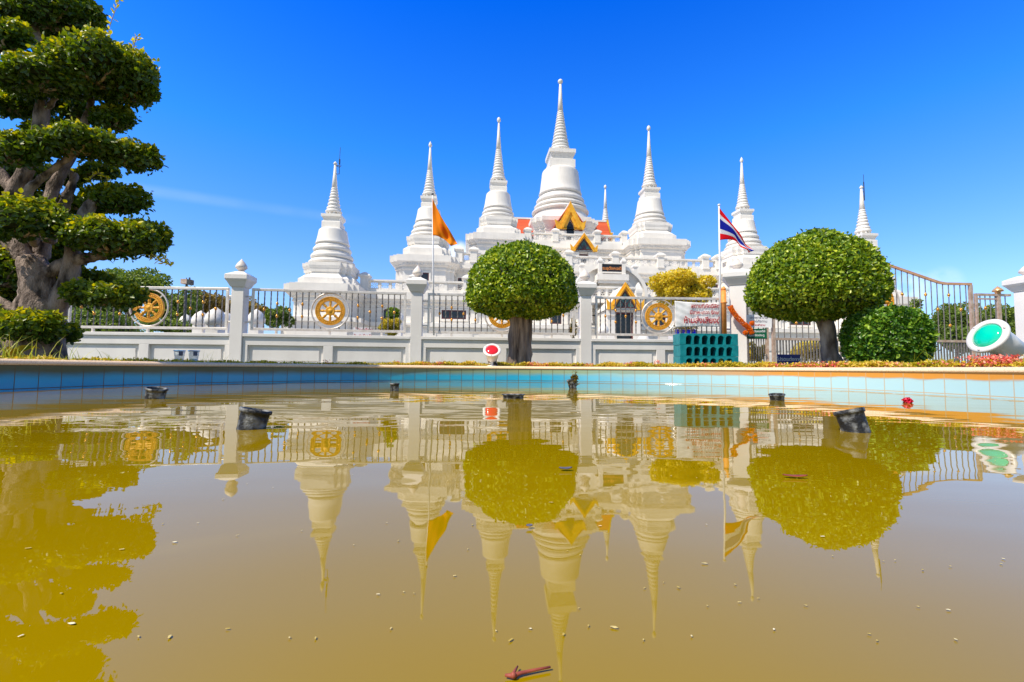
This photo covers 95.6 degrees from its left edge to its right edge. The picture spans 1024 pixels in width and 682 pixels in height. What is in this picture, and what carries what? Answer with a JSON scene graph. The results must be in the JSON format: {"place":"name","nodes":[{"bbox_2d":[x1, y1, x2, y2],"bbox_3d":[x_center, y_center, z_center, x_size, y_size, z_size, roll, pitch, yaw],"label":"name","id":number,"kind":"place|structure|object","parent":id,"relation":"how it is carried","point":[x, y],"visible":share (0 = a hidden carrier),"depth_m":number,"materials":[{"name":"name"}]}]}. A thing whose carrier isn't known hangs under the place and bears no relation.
{"place":"outdoors","nodes":[
{"label":"outdoors","id":0,"kind":"place"},
{"bbox_2d":[204,308,224,332],"bbox_3d":[-8.322,-0.133,13.015,0.560,1.648,0.560,0,-3,0],"label":"domed post","id":1,"kind":"object","parent":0,"point":[218,317],"visible":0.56,"depth_m":12.86,"materials":[{"name":"white paint"}]},
{"bbox_2d":[224,259,256,361],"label":"fence pillar","id":2,"kind":"structure","parent":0,"point":[241,282],"depth_m":10.76,"materials":[{"name":"white paint"}]},
{"bbox_2d":[406,266,428,361],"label":"fence pillar","id":3,"kind":"structure","parent":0,"point":[418,285],"depth_m":11.27,"materials":[{"name":"white paint"}]},
{"bbox_2d":[0,381,1023,681],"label":"pool water","id":4,"kind":"structure","parent":0,"point":[308,523],"depth_m":0.60,"materials":[{"name":"brown liquid"}]},
{"bbox_2d":[144,386,168,398],"bbox_3d":[-2.373,0.406,3.083,0.147,0.207,0.129,0,-3,0],"label":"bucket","id":5,"kind":"object","parent":4,"relation":"in","point":[154,392],"visible":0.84,"depth_m":3.05,"materials":[{"name":"silver metal"}]},
{"bbox_2d":[236,407,271,429],"bbox_3d":[-0.910,0.330,1.616,0.132,0.203,0.104,3,-5,-40],"label":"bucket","id":6,"kind":"object","parent":4,"relation":"in","point":[250,418],"visible":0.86,"depth_m":1.59,"materials":[{"name":"black plastic"}]},
{"bbox_2d":[390,383,399,390],"bbox_3d":[-1.099,0.491,4.341,0.090,0.194,0.090,0,-3,0],"label":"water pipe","id":7,"kind":"object","parent":4,"relation":"on","point":[394,386],"visible":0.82,"depth_m":4.31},
{"bbox_2d":[18,415,1004,640],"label":"floating flakes","id":8,"kind":"object","parent":4,"relation":"on","point":[169,636],"visible":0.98,"depth_m":0.40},
{"bbox_2d":[502,393,524,398],"bbox_3d":[0.009,0.468,3.440,0.175,0.149,0.175,0,-3,0],"label":"water pipe","id":9,"kind":"object","parent":4,"relation":"on","point":[513,396],"visible":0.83,"depth_m":3.38,"materials":[{"name":"grey plastic"}]},
{"bbox_2d":[505,665,550,678],"bbox_3d":[0.010,0.232,0.329,0.034,0.004,0.010,2,-4,-24],"label":"flower stalk","id":10,"kind":"object","parent":4,"relation":"on","point":[514,674],"visible":1,"depth_m":0.33,"materials":[{"name":"pink plant"}]},
{"bbox_2d":[566,371,579,388],"bbox_3d":[0.695,0.500,5.264,0.155,0.331,0.146,0,-3,0],"label":"water pipe","id":11,"kind":"object","parent":4,"relation":"on","point":[572,382],"visible":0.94,"depth_m":5.25,"materials":[{"name":"brown"}]},
{"bbox_2d":[768,393,784,400],"bbox_3d":[1.962,0.475,3.436,0.116,0.178,0.119,0,-3,0],"label":"water pipe","id":12,"kind":"object","parent":4,"relation":"on","point":[777,396],"visible":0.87,"depth_m":3.40,"materials":[{"name":"grey plastic"}]},
{"bbox_2d":[782,474,807,476],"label":"floating leaf","id":13,"kind":"object","parent":4,"relation":"on","point":[794,475],"visible":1,"depth_m":0.93,"materials":[{"name":"plant"}]},
{"bbox_2d":[833,407,870,432],"bbox_3d":[1.236,0.344,1.666,0.098,0.216,0.141,2,-4,-27],"label":"water pipe","id":14,"kind":"object","parent":4,"relation":"on","point":[853,420],"visible":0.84,"depth_m":1.65,"materials":[{"name":"black plastic"}]},
{"bbox_2d":[901,397,913,402],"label":"floating flower","id":15,"kind":"object","parent":4,"relation":"on","point":[907,400],"visible":0.93,"depth_m":3.26,"materials":[{"name":"red plant"}]},
{"bbox_2d":[0,0,1023,362],"label":"sky","id":16,"kind":"structure","parent":0,"point":[252,119],"materials":[{"name":"blue"}]},
{"bbox_2d":[577,270,596,363],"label":"fence pillar","id":17,"kind":"structure","parent":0,"point":[586,289],"depth_m":11.58,"materials":[{"name":"white paint"}]},
{"bbox_2d":[281,201,917,363],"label":"temple hall","id":18,"kind":"structure","parent":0,"point":[624,267],"depth_m":40.67,"materials":[{"name":"white paint"}]},
{"bbox_2d":[298,161,359,285],"bbox_3d":[-14.436,-9.412,37.548,4.500,10.490,4.500,1,-3,-5],"label":"stupa","id":19,"kind":"object","parent":18,"relation":"on","point":[331,260],"visible":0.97,"depth_m":36.28,"materials":[{"name":"white paint"}]},
{"bbox_2d":[378,307,389,317],"bbox_3d":[-10.472,-2.150,38.572,1.270,1.320,0.140,1,-3,-5],"label":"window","id":20,"kind":"structure","parent":18,"relation":"in","point":[385,308],"depth_m":38.58,"materials":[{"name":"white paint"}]},
{"bbox_2d":[421,271,430,285],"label":"window","id":21,"kind":"structure","parent":18,"relation":"in","point":[426,275],"depth_m":42.24,"materials":[{"name":"white paint"}]},
{"bbox_2d":[403,141,450,254],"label":"stupa","id":22,"kind":"object","parent":18,"relation":"on","point":[419,239],"visible":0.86,"depth_m":43.82,"materials":[{"name":"white paint"}]},
{"bbox_2d":[440,308,467,320],"bbox_3d":[-4.895,-2.215,39.071,2.370,1.080,0.140,1,-3,-5],"label":"window","id":23,"kind":"structure","parent":18,"relation":"in","point":[448,311],"depth_m":39.07,"materials":[{"name":"white paint"}]},
{"bbox_2d":[456,276,462,289],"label":"window","id":24,"kind":"structure","parent":18,"relation":"in","point":[458,278],"depth_m":45.09,"materials":[{"name":"white paint"}]},
{"bbox_2d":[476,117,520,232],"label":"stupa","id":25,"kind":"object","parent":18,"relation":"on","point":[497,216],"visible":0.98,"depth_m":51.91,"materials":[{"name":"white paint"}]},
{"bbox_2d":[548,315,561,324],"bbox_3d":[3.770,-1.959,39.823,1.320,1.320,0.140,1,-3,-5],"label":"window","id":26,"kind":"structure","parent":18,"relation":"in","point":[554,319],"depth_m":39.82,"materials":[{"name":"white paint"}]},
{"bbox_2d":[532,79,588,217],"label":"stupa","id":27,"kind":"object","parent":18,"relation":"on","point":[560,189],"visible":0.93,"depth_m":61.33,"materials":[{"name":"white paint"}]},
{"bbox_2d":[577,239,591,249],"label":"tympanum window","id":28,"kind":"structure","parent":18,"relation":"in","point":[583,245],"depth_m":49.42,"materials":[{"name":"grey glass"}]},
{"bbox_2d":[602,185,612,240],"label":"stupa","id":29,"kind":"object","parent":18,"relation":"on","point":[605,215],"visible":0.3,"depth_m":72.91,"materials":[{"name":"white paint"}]},
{"bbox_2d":[616,291,634,307],"bbox_3d":[8.749,-3.207,35.935,1.649,1.273,0.080,1,-3,-5],"label":"tympanum window","id":30,"kind":"structure","parent":18,"relation":"in","point":[625,294],"depth_m":35.92,"materials":[{"name":"grey glass"}]},
{"bbox_2d":[628,125,675,238],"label":"stupa","id":31,"kind":"object","parent":18,"relation":"on","point":[650,221],"visible":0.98,"depth_m":53.54,"materials":[{"name":"white paint"}]},
{"bbox_2d":[655,312,666,325],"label":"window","id":32,"kind":"structure","parent":18,"relation":"in","point":[665,319],"depth_m":40.65,"materials":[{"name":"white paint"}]},
{"bbox_2d":[721,157,768,266],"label":"stupa","id":33,"kind":"object","parent":18,"relation":"on","point":[743,223],"visible":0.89,"depth_m":47.06,"materials":[{"name":"white paint"}]},
{"bbox_2d":[787,321,812,326],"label":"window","id":34,"kind":"structure","parent":18,"relation":"in","point":[799,324],"depth_m":41.73,"materials":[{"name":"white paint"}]},
{"bbox_2d":[854,186,904,295],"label":"stupa","id":35,"kind":"object","parent":18,"relation":"on","point":[863,229],"visible":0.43,"depth_m":41.28,"materials":[{"name":"white paint"}]},
{"bbox_2d":[863,174,864,200],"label":"lightning rod","id":36,"kind":"object","parent":35,"relation":"attached to","point":[863,188],"visible":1,"depth_m":41.81,"materials":[{"name":"grey metal"}]},
{"bbox_2d":[771,264,976,362],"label":"driveway gate","id":37,"kind":"structure","parent":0,"point":[774,342],"depth_m":12.07,"materials":[{"name":"metal"}]},
{"bbox_2d":[909,298,923,308],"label":"leafy bush","id":38,"kind":"object","parent":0,"point":[917,303],"visible":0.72,"depth_m":26.09,"materials":[{"name":"green plant"}]},
{"bbox_2d":[973,286,1010,358],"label":"gate","id":39,"kind":"structure","parent":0,"point":[997,291],"depth_m":12.22,"materials":[{"name":"metal"}]},
{"bbox_2d":[1002,266,1023,358],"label":"fence pillar","id":40,"kind":"structure","parent":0,"point":[1015,285],"depth_m":12.33,"materials":[{"name":"white paint"}]},
{"label":"ground","id":41,"kind":"structure","parent":0,"visible":0},
{"bbox_2d":[4,345,39,356],"bbox_3d":[-4.957,0.125,4.529,0.518,0.183,0.232,2,-4,-26],"label":"strappy plant","id":42,"kind":"object","parent":41,"relation":"on","point":[22,347],"visible":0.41,"depth_m":4.58,"materials":[{"name":"green plant"}]},
{"bbox_2d":[0,0,173,359],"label":"cloud pruned tree","id":43,"kind":"object","parent":41,"relation":"on","point":[75,65],"visible":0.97,"depth_m":5.30,"materials":[{"name":"green plant"}]},
{"bbox_2d":[66,332,229,366],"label":"fence wall","id":44,"kind":"structure","parent":41,"relation":"on","point":[152,345],"depth_m":10.69,"materials":[{"name":"white paint"}]},
{"bbox_2d":[67,286,230,332],"bbox_3d":[-8.459,-0.735,10.817,3.856,1.078,0.080,1,-3,-2],"label":"railing panel","id":45,"kind":"object","parent":44,"relation":"on","point":[149,307],"visible":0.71,"depth_m":10.82,"materials":[{"name":"silver metal"}]},
{"bbox_2d":[173,350,185,360],"bbox_3d":[-4.545,0.210,6.347,0.144,0.167,0.144,0,-3,0],"label":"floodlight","id":46,"kind":"object","parent":41,"relation":"on","point":[179,354],"visible":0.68,"depth_m":6.30,"materials":[{"name":"white"}]},
{"bbox_2d":[188,350,199,360],"bbox_3d":[-4.349,0.212,6.347,0.144,0.167,0.144,0,-3,0],"label":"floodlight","id":47,"kind":"object","parent":41,"relation":"on","point":[194,354],"visible":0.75,"depth_m":6.30,"materials":[{"name":"white"}]},
{"bbox_2d":[242,333,409,367],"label":"fence wall","id":48,"kind":"structure","parent":41,"relation":"on","point":[310,348],"depth_m":11.02,"materials":[{"name":"white paint"}]},
{"bbox_2d":[245,288,410,335],"bbox_3d":[-4.366,-0.681,11.157,3.811,1.078,0.080,1,-3,-7],"label":"railing panel","id":49,"kind":"object","parent":48,"relation":"on","point":[330,310],"visible":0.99,"depth_m":11.14,"materials":[{"name":"silver metal"}]},
{"bbox_2d":[353,327,370,334],"bbox_3d":[-4.189,0.173,13.021,0.535,1.106,0.041,0,-3,0],"label":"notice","id":50,"kind":"object","parent":41,"relation":"on","point":[361,333],"visible":0.25,"depth_m":13.03,"materials":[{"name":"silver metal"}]},
{"bbox_2d":[378,318,401,335],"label":"leafy bush","id":51,"kind":"object","parent":41,"relation":"on","point":[390,326],"visible":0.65,"depth_m":12.88,"materials":[{"name":"yellow plant"}]},
{"bbox_2d":[421,336,580,369],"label":"fence wall","id":52,"kind":"structure","parent":41,"relation":"on","point":[463,349],"depth_m":11.42,"materials":[{"name":"white paint"}]},
{"bbox_2d":[431,193,434,334],"bbox_3d":[-1.940,-1.907,11.418,0.146,3.546,0.054,0,-3,0],"label":"flag pole","id":53,"kind":"object","parent":52,"relation":"on","point":[432,194],"visible":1,"depth_m":11.40,"materials":[{"name":"white metal"}]},
{"bbox_2d":[432,199,456,245],"bbox_3d":[-1.655,-2.925,11.448,0.642,1.210,0.167,0,-3,0],"label":"orange flag","id":54,"kind":"object","parent":53,"relation":"hanging from","point":[441,229],"visible":1,"depth_m":11.44,"materials":[{"name":"fabric"}]},
{"bbox_2d":[422,293,579,337],"bbox_3d":[-0.247,-0.622,11.574,3.918,1.078,0.080,1,-3,-4],"label":"railing panel","id":55,"kind":"object","parent":52,"relation":"on","point":[495,324],"visible":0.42,"depth_m":11.51,"materials":[{"name":"silver metal"}]},
{"bbox_2d":[0,359,1023,399],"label":"pool rim","id":56,"kind":"object","parent":41,"relation":"on","point":[42,374],"visible":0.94,"depth_m":5.67,"materials":[{"name":"tile"}]},
{"bbox_2d":[483,343,502,365],"bbox_3d":[-0.332,0.271,8.325,0.313,0.458,0.385,-1,-4,19],"label":"floodlight","id":57,"kind":"object","parent":56,"relation":"on","point":[491,351],"visible":0.98,"depth_m":8.26,"materials":[{"name":"white plastic"}]},
{"bbox_2d":[0,354,1023,372],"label":"bedding plants","id":58,"kind":"object","parent":41,"relation":"on","point":[868,363],"visible":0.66,"depth_m":6.63,"materials":[{"name":"green plant"}]},
{"bbox_2d":[0,335,1023,366],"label":"grass","id":59,"kind":"structure","parent":41,"relation":"on","point":[31,356],"depth_m":4.59,"materials":[{"name":"green plant"}]},
{"bbox_2d":[462,238,579,364],"bbox_3d":[0.183,-0.752,9.600,2.419,2.686,2.392,0,-3,0],"label":"topiary tree","id":60,"kind":"object","parent":41,"relation":"on","point":[521,285],"visible":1,"depth_m":8.88,"materials":[{"name":"green plant"}]},
{"bbox_2d":[592,339,699,370],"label":"fence wall","id":61,"kind":"structure","parent":41,"relation":"on","point":[628,350],"depth_m":11.63,"materials":[{"name":"white paint"}]},
{"bbox_2d":[591,296,729,338],"bbox_3d":[3.800,-0.577,11.780,3.633,1.078,0.080,1,-3,-1],"label":"railing panel","id":62,"kind":"object","parent":61,"relation":"on","point":[658,316],"visible":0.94,"depth_m":11.76,"materials":[{"name":"silver metal"}]},
{"bbox_2d":[675,301,718,326],"bbox_3d":[4.727,-0.674,11.711,1.237,0.675,0.048,0,-3,0],"label":"banner","id":63,"kind":"object","parent":62,"relation":"hanging from","point":[689,314],"visible":1,"depth_m":11.71,"materials":[{"name":"white fabric"}]},
{"bbox_2d":[717,204,721,333],"bbox_3d":[5.262,-1.822,11.748,0.083,3.367,0.069,0,-3,0],"label":"flag pole","id":64,"kind":"object","parent":61,"relation":"on","point":[720,315],"visible":0.91,"depth_m":11.72,"materials":[{"name":"white metal"}]},
{"bbox_2d":[720,286,726,333],"bbox_3d":[5.314,-0.760,11.644,0.170,1.240,0.167,0,-3,0],"label":"orange post","id":65,"kind":"object","parent":64,"relation":"attached to","point":[723,302],"visible":0.95,"depth_m":11.60,"materials":[{"name":"paint"}]},
{"bbox_2d":[720,209,753,252],"bbox_3d":[5.692,-2.815,11.767,0.844,1.140,0.137,0,-3,0],"label":"striped flag","id":66,"kind":"object","parent":64,"relation":"hanging from","point":[728,230],"visible":1,"depth_m":11.76,"materials":[{"name":"fabric"}]},
{"bbox_2d":[323,353,1022,366],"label":"bedding blooms","id":67,"kind":"object","parent":41,"relation":"on","point":[1001,358],"visible":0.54,"depth_m":4.56,"materials":[{"name":"red plant"}]},
{"bbox_2d":[673,356,738,364],"bbox_3d":[4.388,0.485,10.542,1.310,0.252,0.420,1,-3,-1],"label":"niche block","id":68,"kind":"object","parent":41,"relation":"on","point":[686,359],"depth_m":10.35,"materials":[{"name":"teal paint"}]},
{"bbox_2d":[673,345,738,356],"bbox_3d":[4.396,0.230,10.557,1.310,0.252,0.420,1,-3,-1],"label":"niche block","id":69,"kind":"object","parent":68,"relation":"on","point":[710,350],"depth_m":10.38,"materials":[{"name":"teal paint"}]},
{"bbox_2d":[673,333,737,345],"bbox_3d":[4.392,-0.026,10.573,1.310,0.252,0.420,1,-3,-1],"label":"niche block","id":70,"kind":"object","parent":69,"relation":"on","point":[701,339],"depth_m":10.38,"materials":[{"name":"teal paint"}]},
{"bbox_2d":[722,258,750,362],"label":"fence pillar","id":71,"kind":"structure","parent":41,"relation":"on","point":[735,279],"depth_m":11.66,"materials":[{"name":"white paint"}]},
{"bbox_2d":[728,305,754,334],"bbox_3d":[5.654,-0.520,11.456,0.630,0.771,0.179,0,-3,7],"label":"marigold garland","id":72,"kind":"object","parent":71,"relation":"hanging from","point":[744,324],"visible":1,"depth_m":11.43,"materials":[{"name":"orange plant"}]},
{"bbox_2d":[746,285,768,363],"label":"side gate","id":73,"kind":"structure","parent":71,"relation":"attached to","point":[766,355],"depth_m":11.81,"materials":[{"name":"metal"}]},
{"bbox_2d":[747,329,766,338],"bbox_3d":[6.211,-0.189,11.817,0.480,0.250,0.016,-1,-4,16],"label":"green notice","id":74,"kind":"object","parent":73,"relation":"attached to","point":[760,333],"visible":0.67,"depth_m":11.80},
{"bbox_2d":[746,315,771,327],"bbox_3d":[6.276,-0.504,11.818,0.600,0.320,0.016,1,-3,16],"label":"notice board","id":75,"kind":"object","parent":73,"relation":"attached to","point":[762,322],"visible":0.89,"depth_m":11.80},
{"bbox_2d":[749,341,764,361],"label":"flowering bush","id":76,"kind":"object","parent":41,"relation":"on","point":[755,351],"visible":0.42,"depth_m":12.76,"materials":[{"name":"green plant"}]},
{"bbox_2d":[777,354,800,364],"bbox_3d":[5.359,0.421,9.005,0.488,0.320,0.048,1,-3,-2],"label":"blue sign","id":77,"kind":"object","parent":41,"relation":"on","point":[788,358],"visible":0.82,"depth_m":8.99,"materials":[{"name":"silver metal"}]},
{"bbox_2d":[790,341,839,360],"bbox_3d":[8.417,0.256,12.844,1.441,0.705,1.051,0,-3,0],"label":"flowering bush","id":78,"kind":"object","parent":41,"relation":"on","point":[806,349],"visible":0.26,"depth_m":12.74,"materials":[{"name":"yellow plant"}]},
{"bbox_2d":[742,226,895,363],"bbox_3d":[5.078,-0.700,7.796,2.160,2.436,2.222,0,-3,0],"label":"topiary tree","id":79,"kind":"object","parent":41,"relation":"on","point":[823,279],"visible":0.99,"depth_m":7.17,"materials":[{"name":"green plant"}]},
{"bbox_2d":[837,302,941,362],"bbox_3d":[5.682,-0.037,7.083,1.122,1.057,1.137,0,-3,0],"label":"clipped bush","id":80,"kind":"object","parent":41,"relation":"on","point":[892,332],"visible":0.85,"depth_m":6.69,"materials":[{"name":"green plant"}]},
{"bbox_2d":[966,319,1023,357],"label":"floodlight","id":81,"kind":"object","parent":41,"relation":"on","point":[995,336],"visible":0.89,"depth_m":4.69,"materials":[{"name":"white plastic"}]},
{"bbox_3d":[4.934,0.306,12.607,1.263,0.937,0.360,0,-3,0],"label":"plant shelf","id":82,"kind":"object","parent":41,"relation":"on","visible":0},
{"bbox_2d":[671,325,680,333],"bbox_3d":[4.522,-0.365,12.650,0.291,0.395,0.275,2,-4,-25],"label":"plant pot","id":83,"kind":"object","parent":82,"relation":"on","point":[678,331],"visible":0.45,"depth_m":12.62,"materials":[{"name":"ceramic"}]},
{"bbox_2d":[689,326,699,333],"bbox_3d":[4.947,-0.337,12.662,0.306,0.341,0.306,4,-5,-42],"label":"plant pot","id":84,"kind":"object","parent":82,"relation":"on","point":[693,331],"visible":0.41,"depth_m":12.60,"materials":[{"name":"ceramic"}]},
{"label":"temple forecourt pavement","id":85,"kind":"structure","parent":0,"visible":0},
{"bbox_2d":[72,282,132,313],"bbox_3d":[-17.302,-0.783,19.210,3.204,3.608,2.524,3,-4,-35],"label":"leafy tree","id":86,"kind":"object","parent":85,"relation":"on","point":[111,309],"visible":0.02,"depth_m":18.95,"materials":[{"name":"green plant"}]},
{"bbox_2d":[71,307,153,331],"bbox_3d":[-15.077,-0.469,17.001,3.169,1.488,3.386,0,-3,0],"label":"leafy bush","id":87,"kind":"object","parent":85,"relation":"on","point":[103,318],"visible":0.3,"depth_m":16.27,"materials":[{"name":"green plant"}]},
{"bbox_2d":[104,266,172,322],"bbox_3d":[-17.292,-1.234,20.974,3.398,4.718,3.156,0,-3,0],"label":"leafy tree","id":88,"kind":"object","parent":85,"relation":"on","point":[140,276],"visible":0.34,"depth_m":20.99,"materials":[{"name":"green plant"}]},
{"bbox_2d":[144,310,192,332],"bbox_3d":[-14.636,-0.758,20.167,2.190,1.165,2.010,1,-4,-12],"label":"leafy bush","id":89,"kind":"object","parent":85,"relation":"on","point":[167,322],"visible":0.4,"depth_m":19.62,"materials":[{"name":"green plant"}]},
{"bbox_2d":[138,285,204,332],"bbox_3d":[-17.444,-0.794,24.125,2.988,4.215,2.628,0,-3,0],"label":"leafy tree","id":90,"kind":"object","parent":85,"relation":"on","point":[181,303],"visible":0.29,"depth_m":23.56,"materials":[{"name":"green plant"}]},
{"bbox_2d":[179,314,191,332],"bbox_3d":[-14.041,-0.051,19.947,0.560,2.228,0.560,0,-3,0],"label":"domed post","id":91,"kind":"object","parent":85,"relation":"on","point":[187,317],"visible":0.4,"depth_m":19.83,"materials":[{"name":"white paint"}]},
{"bbox_2d":[180,277,193,332],"bbox_3d":[-12.367,-0.744,17.581,0.360,3.353,0.220,0,-3,0],"label":"camera mast","id":92,"kind":"object","parent":85,"relation":"on","point":[186,282],"visible":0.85,"depth_m":17.57,"materials":[{"name":"grey metal"}]},
{"bbox_2d":[191,311,205,332],"bbox_3d":[-10.873,-0.103,16.177,0.560,1.928,0.560,0,-3,0],"label":"domed post","id":93,"kind":"object","parent":85,"relation":"on","point":[199,319],"visible":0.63,"depth_m":16.02,"materials":[{"name":"white paint"}]},
{"bbox_2d":[192,291,230,313],"bbox_3d":[-17.506,-0.697,26.787,2.880,4.353,3.016,-2,-4,36],"label":"brownish tree","id":94,"kind":"object","parent":85,"relation":"on","point":[212,302],"visible":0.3,"depth_m":26.20,"materials":[{"name":"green plant"}]},
{"bbox_2d":[224,313,229,332],"bbox_3d":[-12.302,-0.101,19.951,0.560,2.355,0.560,0,-3,0],"label":"domed post","id":95,"kind":"object","parent":85,"relation":"on","point":[227,331],"visible":0.09,"depth_m":19.87,"materials":[{"name":"white paint"}]},
{"bbox_2d":[230,297,269,314],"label":"leafy tree","id":96,"kind":"object","parent":85,"relation":"on","point":[255,307],"visible":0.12,"depth_m":32.82,"materials":[{"name":"green plant"}]},
{"bbox_2d":[248,309,265,333],"bbox_3d":[-8.693,-0.123,15.754,0.560,1.952,0.560,0,-3,0],"label":"domed post","id":97,"kind":"object","parent":85,"relation":"on","point":[260,319],"visible":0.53,"depth_m":15.61,"materials":[{"name":"white paint"}]},
{"bbox_2d":[263,305,296,327],"bbox_3d":[-15.168,-1.568,30.060,2.078,1.623,1.772,0,-3,0],"label":"leafy bush","id":98,"kind":"object","parent":85,"relation":"on","point":[279,318],"visible":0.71,"depth_m":29.82,"materials":[{"name":"green plant"}]},
{"bbox_2d":[385,307,399,319],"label":"leafy bush","id":99,"kind":"object","parent":85,"relation":"on","point":[397,311],"visible":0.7,"depth_m":13.41,"materials":[{"name":"green plant"}]},
{"bbox_2d":[395,313,403,335],"bbox_3d":[-5.434,-0.077,22.169,0.560,2.687,0.560,0,-3,0],"label":"domed post","id":100,"kind":"object","parent":85,"relation":"on","point":[402,321],"visible":0.2,"depth_m":22.10,"materials":[{"name":"white paint"}]},
{"bbox_2d":[568,318,577,337],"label":"leafy bush","id":101,"kind":"object","parent":85,"relation":"on","point":[571,327],"visible":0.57,"depth_m":13.22,"materials":[{"name":"green plant"}]},
{"bbox_2d":[598,324,608,338],"bbox_3d":[4.911,0.289,24.923,0.560,2.456,0.560,0,-3,0],"label":"domed post","id":102,"kind":"object","parent":85,"relation":"on","point":[603,330],"visible":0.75,"depth_m":24.78,"materials":[{"name":"white paint"}]},
{"bbox_2d":[638,333,648,338],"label":"domed post","id":103,"kind":"object","parent":85,"relation":"on","point":[643,337],"visible":0.23,"depth_m":19.78,"materials":[{"name":"white paint"}]},
{"bbox_2d":[646,267,717,332],"bbox_3d":[5.322,-0.649,14.578,2.044,3.140,1.801,2,-4,-27],"label":"golden tree","id":104,"kind":"object","parent":85,"relation":"on","point":[680,282],"visible":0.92,"depth_m":14.07,"materials":[{"name":"yellow plant"}]},
{"bbox_2d":[939,325,969,349],"bbox_3d":[17.427,-0.121,17.982,1.389,1.036,1.290,0,-3,0],"label":"leafy bush","id":105,"kind":"object","parent":85,"relation":"on","point":[953,334],"visible":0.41,"depth_m":17.84,"materials":[{"name":"green plant"}]},
{"bbox_2d":[931,301,984,361],"bbox_3d":[22.873,-0.192,24.191,2.118,3.674,2.630,0,-3,0],"label":"leafy tree","id":106,"kind":"object","parent":85,"relation":"on","point":[952,317],"visible":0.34,"depth_m":23.70,"materials":[{"name":"green plant"}]},
{"bbox_2d":[980,303,1014,323],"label":"leafy tree","id":107,"kind":"object","parent":85,"relation":"on","point":[1010,312],"visible":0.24,"depth_m":25.42,"materials":[{"name":"green plant"}]},
{"bbox_2d":[1009,320,1015,334],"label":"leafy bush","id":108,"kind":"object","parent":85,"relation":"on","point":[1012,327],"visible":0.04,"depth_m":19.85,"materials":[{"name":"green plant"}]}
]}

